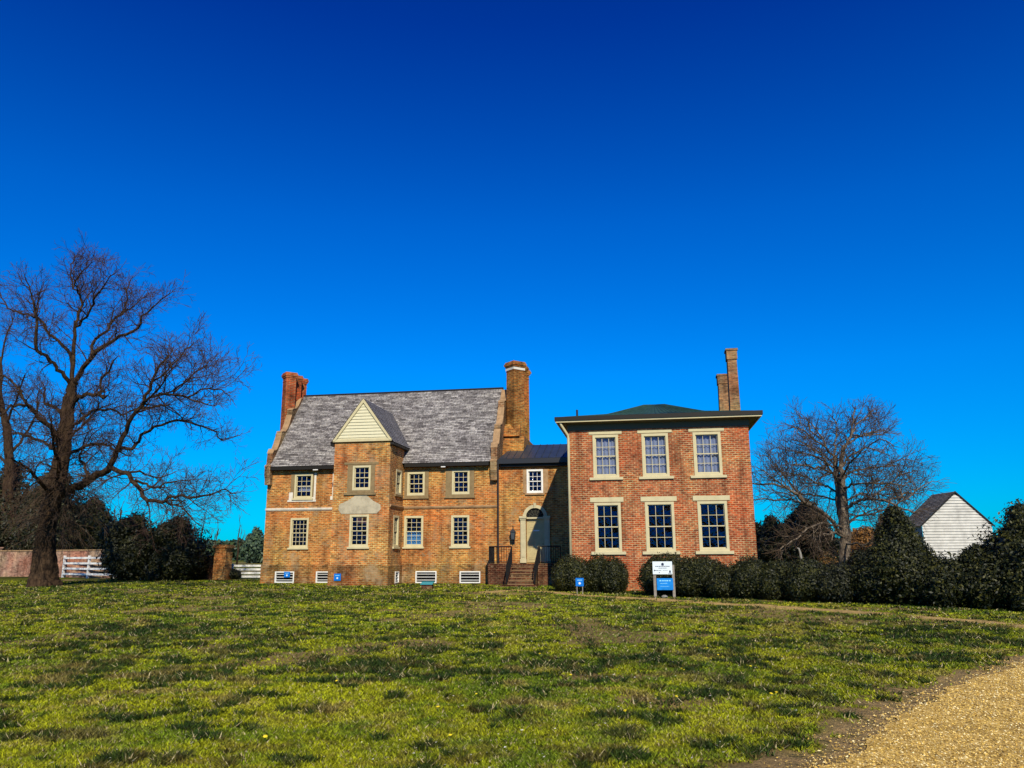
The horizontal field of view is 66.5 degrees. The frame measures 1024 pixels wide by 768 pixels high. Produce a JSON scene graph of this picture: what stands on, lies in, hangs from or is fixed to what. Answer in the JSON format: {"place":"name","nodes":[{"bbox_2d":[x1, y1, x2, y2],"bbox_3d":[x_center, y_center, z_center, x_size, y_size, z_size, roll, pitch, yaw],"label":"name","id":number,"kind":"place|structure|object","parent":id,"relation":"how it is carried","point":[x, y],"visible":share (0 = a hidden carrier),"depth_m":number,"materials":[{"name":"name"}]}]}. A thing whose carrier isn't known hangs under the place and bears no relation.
{"place":"outdoors","nodes":[
{"label":"outdoors","id":0,"kind":"place"},
{"bbox_2d":[5,591,973,767],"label":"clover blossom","id":1,"kind":"object","parent":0,"point":[462,678],"visible":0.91,"depth_m":9.74,"materials":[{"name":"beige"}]},
{"bbox_2d":[0,561,1023,767],"bbox_3d":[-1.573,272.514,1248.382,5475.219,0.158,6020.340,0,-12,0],"label":"lawn","id":2,"kind":"structure","parent":0,"point":[795,759],"depth_m":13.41,"materials":[{"name":"green plant"}]},
{"bbox_2d":[0,458,36,548],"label":"evergreen tree","id":3,"kind":"object","parent":2,"relation":"on","point":[3,539],"visible":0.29,"depth_m":74.84,"materials":[{"name":"green plant"}]},
{"bbox_2d":[0,303,49,549],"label":"bare tree","id":4,"kind":"object","parent":2,"relation":"on","point":[5,450],"visible":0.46,"depth_m":76.30,"materials":[{"name":"brown plant"}]},
{"bbox_2d":[6,462,96,549],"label":"evergreen tree","id":5,"kind":"object","parent":2,"relation":"on","point":[31,528],"visible":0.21,"depth_m":72.10,"materials":[{"name":"green plant"}]},
{"bbox_2d":[0,547,109,577],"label":"garden wall","id":6,"kind":"structure","parent":2,"relation":"on","point":[14,563],"depth_m":60.95,"materials":[{"name":"brick"}]},
{"bbox_2d":[61,555,113,577],"bbox_3d":[-29.672,13.253,56.417,9.738,1.710,0.180,-8,-14,30],"label":"rail fence","id":7,"kind":"object","parent":2,"relation":"on","point":[88,563],"visible":0.39,"depth_m":57.40,"materials":[{"name":"white paint"}]},
{"bbox_2d":[77,493,118,548],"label":"evergreen tree","id":8,"kind":"object","parent":2,"relation":"on","point":[103,519],"visible":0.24,"depth_m":76.39,"materials":[{"name":"green plant"}]},
{"bbox_2d":[112,501,123,521],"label":"bare tree","id":9,"kind":"object","parent":2,"relation":"on","point":[117,513],"visible":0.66,"depth_m":69.16,"materials":[{"name":"brown plant"}]},
{"bbox_2d":[96,509,156,580],"bbox_3d":[-24.330,10.439,50.671,4.531,4.769,5.172,0,-12,0],"label":"dark bush","id":10,"kind":"object","parent":2,"relation":"on","point":[121,560],"visible":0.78,"depth_m":49.11,"materials":[{"name":"green plant"}]},
{"bbox_2d":[0,227,262,586],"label":"bare tree","id":11,"kind":"object","parent":2,"relation":"on","point":[44,568],"visible":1,"depth_m":42.15,"materials":[{"name":"brown plant"}]},
{"bbox_2d":[139,513,215,580],"bbox_3d":[-21.820,10.635,51.169,4.669,4.567,5.321,0,-12,0],"label":"dark bush","id":12,"kind":"object","parent":2,"relation":"on","point":[175,560],"visible":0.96,"depth_m":49.55,"materials":[{"name":"green plant"}]},
{"bbox_2d":[200,514,213,554],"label":"bare tree","id":13,"kind":"object","parent":2,"relation":"on","point":[203,526],"visible":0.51,"depth_m":83.67,"materials":[{"name":"brown plant"}]},
{"bbox_2d":[186,545,234,579],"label":"brick pier","id":14,"kind":"structure","parent":2,"relation":"on","point":[220,564],"depth_m":51.84,"materials":[{"name":"brown brick"}]},
{"bbox_2d":[214,520,220,544],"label":"bare tree","id":15,"kind":"object","parent":2,"relation":"on","point":[215,536],"visible":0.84,"depth_m":93.37,"materials":[{"name":"brown plant"}]},
{"bbox_2d":[228,568,241,578],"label":"bush","id":16,"kind":"object","parent":2,"relation":"on","point":[235,573],"visible":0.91,"depth_m":52.21,"materials":[{"name":"green plant"}]},
{"bbox_2d":[236,516,245,564],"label":"bare tree","id":17,"kind":"object","parent":2,"relation":"on","point":[238,545],"visible":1,"depth_m":107.78,"materials":[{"name":"brown plant"}]},
{"bbox_2d":[231,564,260,577],"bbox_3d":[-15.388,12.659,52.570,7.640,1.110,0.180,-2,-12,9],"label":"rail fence","id":18,"kind":"object","parent":2,"relation":"on","point":[233,565],"visible":0.04,"depth_m":52.89,"materials":[{"name":"white paint"}]},
{"bbox_2d":[239,526,263,562],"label":"pine tree","id":19,"kind":"object","parent":2,"relation":"on","point":[251,549],"visible":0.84,"depth_m":148.26,"materials":[{"name":"green plant"}]},
{"bbox_2d":[260,360,533,585],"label":"brick manor","id":20,"kind":"structure","parent":2,"relation":"on","point":[383,488],"depth_m":44.59,"materials":[{"name":"brown brick"}]},
{"bbox_2d":[284,572,289,576],"bbox_3d":[-12.813,10.849,44.485,0.360,0.310,0.026,-2,-12,9],"label":"blue sign","id":21,"kind":"object","parent":20,"relation":"attached to","point":[286,574],"visible":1,"depth_m":44.48,"materials":[{"name":"blue plastic"}]},
{"bbox_2d":[287,518,308,549],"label":"window","id":22,"kind":"structure","parent":20,"relation":"in","point":[291,546],"depth_m":45.06,"materials":[{"name":"beige paint"}]},
{"bbox_2d":[290,473,314,499],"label":"window","id":23,"kind":"structure","parent":20,"relation":"in","point":[294,476],"depth_m":45.66,"materials":[{"name":"beige paint"}]},
{"bbox_2d":[334,574,340,580],"bbox_3d":[-9.272,10.256,41.482,0.380,0.360,0.026,-2,-12,9],"label":"blue sign","id":24,"kind":"object","parent":20,"relation":"attached to","point":[337,577],"visible":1,"depth_m":41.47,"materials":[{"name":"blue plastic"}]},
{"bbox_2d":[347,514,368,548],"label":"window","id":25,"kind":"structure","parent":20,"relation":"in","point":[351,546],"depth_m":41.93,"materials":[{"name":"beige paint"}]},
{"bbox_2d":[343,462,378,494],"bbox_3d":[-8.205,5.146,42.531,1.960,1.780,0.222,-2,-12,9],"label":"window","id":26,"kind":"structure","parent":20,"relation":"in","point":[352,489],"depth_m":42.50,"materials":[{"name":"beige paint"}]},
{"bbox_2d":[392,515,399,548],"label":"window","id":27,"kind":"structure","parent":20,"relation":"in","point":[396,518],"depth_m":43.13,"materials":[{"name":"beige paint"}]},
{"bbox_2d":[395,469,402,497],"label":"window","id":28,"kind":"structure","parent":20,"relation":"in","point":[398,487],"depth_m":43.97,"materials":[{"name":"beige paint"}]},
{"bbox_2d":[402,516,423,548],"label":"window","id":29,"kind":"structure","parent":20,"relation":"in","point":[412,539],"depth_m":44.03,"materials":[{"name":"beige paint"}]},
{"bbox_2d":[403,470,428,498],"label":"window","id":30,"kind":"structure","parent":20,"relation":"in","point":[407,495],"depth_m":44.48,"materials":[{"name":"beige paint"}]},
{"bbox_2d":[449,515,470,547],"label":"window","id":31,"kind":"structure","parent":20,"relation":"in","point":[453,545],"depth_m":43.53,"materials":[{"name":"beige paint"}]},
{"bbox_2d":[444,467,475,497],"bbox_3d":[-2.911,5.576,44.118,1.810,1.720,0.222,-2,-12,9],"label":"window","id":32,"kind":"structure","parent":20,"relation":"in","point":[450,472],"depth_m":44.09,"materials":[{"name":"beige paint"}]},
{"bbox_2d":[420,582,433,588],"bbox_3d":[-4.034,9.605,37.187,0.600,0.380,0.380,-2,-12,9],"label":"plaque stand","id":33,"kind":"object","parent":2,"relation":"on","point":[427,585],"visible":0.82,"depth_m":37.06,"materials":[{"name":"brick"}]},
{"bbox_2d":[488,546,560,586],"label":"entrance steps","id":34,"kind":"structure","parent":2,"relation":"on","point":[535,574],"depth_m":40.84,"materials":[{"name":"brick"}]},
{"bbox_2d":[498,443,568,563],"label":"connecting wing","id":35,"kind":"structure","parent":2,"relation":"on","point":[537,516],"depth_m":43.39,"materials":[{"name":"brown brick"}]},
{"bbox_2d":[510,526,515,543],"bbox_3d":[0.064,8.328,43.056,0.320,0.980,0.388,-2,-12,9],"label":"wall lantern","id":36,"kind":"object","parent":35,"relation":"attached to","point":[512,533],"depth_m":42.93,"materials":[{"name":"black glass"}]},
{"bbox_2d":[523,469,547,494],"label":"window","id":37,"kind":"structure","parent":35,"relation":"in","point":[544,472],"depth_m":43.62,"materials":[{"name":"white paint"}]},
{"bbox_2d":[527,519,544,561],"bbox_3d":[1.309,8.634,43.108,1.000,2.350,0.110,-2,-12,9],"label":"door","id":38,"kind":"structure","parent":35,"relation":"in","point":[535,527],"depth_m":43.13,"materials":[{"name":"paint"}]},
{"bbox_2d":[202,537,923,560],"bbox_3d":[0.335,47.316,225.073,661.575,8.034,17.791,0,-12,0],"label":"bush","id":39,"kind":"object","parent":2,"relation":"on","point":[230,542],"visible":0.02,"depth_m":218.65,"materials":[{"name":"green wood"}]},
{"bbox_2d":[550,553,593,591],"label":"clipped shrub","id":40,"kind":"object","parent":2,"relation":"on","point":[568,571],"visible":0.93,"depth_m":33.81,"materials":[{"name":"green plant"}]},
{"bbox_2d":[576,578,583,594],"bbox_3d":[2.787,8.313,32.114,0.330,0.660,0.056,-2,-12,9],"label":"blue sign","id":41,"kind":"object","parent":2,"relation":"on","point":[579,581],"visible":1,"depth_m":32.12,"materials":[{"name":"blue"}]},
{"bbox_2d":[587,552,607,592],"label":"clipped shrub","id":42,"kind":"object","parent":2,"relation":"on","point":[595,564],"visible":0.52,"depth_m":33.89,"materials":[{"name":"green plant"}]},
{"bbox_2d":[599,556,629,592],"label":"clipped shrub","id":43,"kind":"object","parent":2,"relation":"on","point":[614,576],"visible":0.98,"depth_m":33.27,"materials":[{"name":"green plant"}]},
{"bbox_2d":[554,348,762,590],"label":"square brick house","id":44,"kind":"structure","parent":2,"relation":"on","point":[646,481],"depth_m":36.12,"materials":[{"name":"red brick"}]},
{"bbox_2d":[589,431,622,479],"bbox_3d":[4.413,3.379,36.742,1.550,2.270,0.320,-2,-12,9],"label":"window","id":45,"kind":"structure","parent":44,"relation":"in","point":[605,447],"depth_m":36.79,"materials":[{"name":"beige paint"}]},
{"bbox_2d":[590,497,625,554],"bbox_3d":[4.426,6.535,36.007,1.580,2.590,0.222,-2,-12,9],"label":"window","id":46,"kind":"structure","parent":44,"relation":"in","point":[606,551],"depth_m":36.02,"materials":[{"name":"beige paint"}]},
{"bbox_2d":[637,430,673,478],"bbox_3d":[6.676,3.287,36.371,1.580,2.270,0.320,-2,-12,9],"label":"window","id":47,"kind":"structure","parent":44,"relation":"in","point":[655,450],"depth_m":36.42,"materials":[{"name":"beige paint"}]},
{"bbox_2d":[641,496,679,553],"bbox_3d":[6.758,6.440,35.625,1.670,2.590,0.222,-2,-12,9],"label":"window","id":48,"kind":"structure","parent":44,"relation":"in","point":[672,550],"depth_m":35.63,"materials":[{"name":"beige paint"}]},
{"bbox_2d":[688,428,726,477],"bbox_3d":[8.998,3.192,35.992,1.610,2.270,0.320,-2,-12,9],"label":"window","id":49,"kind":"structure","parent":44,"relation":"in","point":[706,445],"depth_m":36.04,"materials":[{"name":"beige paint"}]},
{"bbox_2d":[693,495,733,553],"bbox_3d":[9.076,6.346,35.246,1.670,2.590,0.222,-2,-12,9],"label":"window","id":50,"kind":"structure","parent":44,"relation":"in","point":[703,550],"depth_m":35.24,"materials":[{"name":"beige paint"}]},
{"bbox_2d":[636,552,690,595],"bbox_3d":[6.333,7.676,31.512,2.658,1.877,2.312,0,-12,0],"label":"clipped shrub","id":51,"kind":"object","parent":2,"relation":"on","point":[645,577],"visible":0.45,"depth_m":31.04,"materials":[{"name":"green plant"}]},
{"bbox_2d":[652,561,675,596],"bbox_3d":[5.799,7.504,29.819,0.826,1.428,0.145,-1,-12,4],"label":"visitor sign","id":52,"kind":"object","parent":2,"relation":"on","point":[663,567],"visible":0.98,"depth_m":29.81,"materials":[{"name":"blue"}]},
{"bbox_2d":[669,554,726,597],"bbox_3d":[7.296,7.471,30.241,2.409,1.747,2.272,0,-12,0],"label":"clipped shrub","id":53,"kind":"object","parent":2,"relation":"on","point":[692,575],"visible":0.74,"depth_m":29.58,"materials":[{"name":"green plant"}]},
{"bbox_2d":[704,561,755,598],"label":"clipped shrub","id":54,"kind":"object","parent":2,"relation":"on","point":[718,583],"visible":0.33,"depth_m":28.39,"materials":[{"name":"green plant"}]},
{"bbox_2d":[729,553,766,598],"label":"clipped shrub","id":55,"kind":"object","parent":2,"relation":"on","point":[745,572],"visible":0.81,"depth_m":27.72,"materials":[{"name":"green plant"}]},
{"bbox_2d":[756,558,791,599],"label":"clipped shrub","id":56,"kind":"object","parent":2,"relation":"on","point":[770,582],"visible":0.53,"depth_m":27.12,"materials":[{"name":"green plant"}]},
{"bbox_2d":[755,513,798,564],"bbox_3d":[21.083,12.810,62.925,4.158,4.971,5.516,0,-12,0],"label":"evergreen tree","id":57,"kind":"object","parent":2,"relation":"on","point":[764,533],"visible":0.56,"depth_m":61.51,"materials":[{"name":"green plant"}]},
{"bbox_2d":[781,556,830,601],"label":"clipped shrub","id":58,"kind":"object","parent":2,"relation":"on","point":[800,576],"visible":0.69,"depth_m":26.19,"materials":[{"name":"green plant"}]},
{"bbox_2d":[783,500,839,563],"bbox_3d":[24.867,12.487,64.947,5.026,6.452,5.856,0,-12,0],"label":"evergreen tree","id":59,"kind":"object","parent":2,"relation":"on","point":[807,553],"visible":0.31,"depth_m":63.61,"materials":[{"name":"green plant"}]},
{"bbox_2d":[814,551,837,564],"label":"rusty shrub","id":60,"kind":"object","parent":2,"relation":"on","point":[826,560],"visible":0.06,"depth_m":32.76,"materials":[{"name":"brown plant"}]},
{"bbox_2d":[812,561,860,602],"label":"clipped shrub","id":61,"kind":"object","parent":2,"relation":"on","point":[833,581],"visible":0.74,"depth_m":25.50,"materials":[{"name":"green plant"}]},
{"bbox_2d":[750,394,954,563],"bbox_3d":[23.072,6.785,55.525,16.813,13.803,14.464,0,-12,0],"label":"bare tree","id":62,"kind":"object","parent":2,"relation":"on","point":[842,526],"visible":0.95,"depth_m":54.12,"materials":[{"name":"brown plant"}]},
{"bbox_2d":[837,523,872,555],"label":"brown thicket","id":63,"kind":"object","parent":2,"relation":"on","point":[858,536],"visible":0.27,"depth_m":68.01,"materials":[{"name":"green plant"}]},
{"bbox_2d":[843,547,903,603],"bbox_3d":[11.813,6.335,25.758,1.772,1.934,3.350,0,-12,0],"label":"yew shrub","id":64,"kind":"object","parent":2,"relation":"on","point":[856,556],"visible":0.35,"depth_m":24.85,"materials":[{"name":"green plant"}]},
{"bbox_2d":[845,504,949,604],"bbox_3d":[12.508,5.503,25.177,2.954,3.271,3.414,11,-16,-41],"label":"yew shrub","id":65,"kind":"object","parent":2,"relation":"on","point":[899,548],"visible":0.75,"depth_m":24.56,"materials":[{"name":"green plant"}]},
{"bbox_2d":[819,665,1023,767],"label":"gravel drive","id":66,"kind":"structure","parent":2,"relation":"on","point":[889,751],"depth_m":7.08,"materials":[{"name":"beige gravel"}]},
{"bbox_2d":[910,550,976,607],"bbox_3d":[13.187,6.018,24.016,2.008,1.826,3.245,0,-12,0],"label":"yew shrub","id":67,"kind":"object","parent":2,"relation":"on","point":[941,588],"visible":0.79,"depth_m":23.16,"materials":[{"name":"green plant"}]},
{"bbox_2d":[909,491,994,558],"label":"clapboard outbuilding","id":68,"kind":"structure","parent":2,"relation":"on","point":[951,528],"depth_m":59.02,"materials":[{"name":"white wood"}]},
{"bbox_2d":[949,543,1012,609],"bbox_3d":[13.836,5.726,23.154,1.819,1.990,2.713,0,-12,0],"label":"yew shrub","id":69,"kind":"object","parent":2,"relation":"on","point":[986,595],"visible":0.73,"depth_m":22.52,"materials":[{"name":"green plant"}]},
{"bbox_2d":[967,498,1023,610],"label":"yew shrub","id":70,"kind":"object","parent":2,"relation":"on","point":[1006,545],"visible":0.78,"depth_m":22.34,"materials":[{"name":"green plant"}]},
{"bbox_2d":[0,0,1023,540],"label":"sky","id":71,"kind":"structure","parent":0,"point":[608,199],"materials":[{"name":"blue"}]},
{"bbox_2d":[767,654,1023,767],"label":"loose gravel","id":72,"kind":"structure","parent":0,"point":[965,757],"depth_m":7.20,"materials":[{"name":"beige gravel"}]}
]}

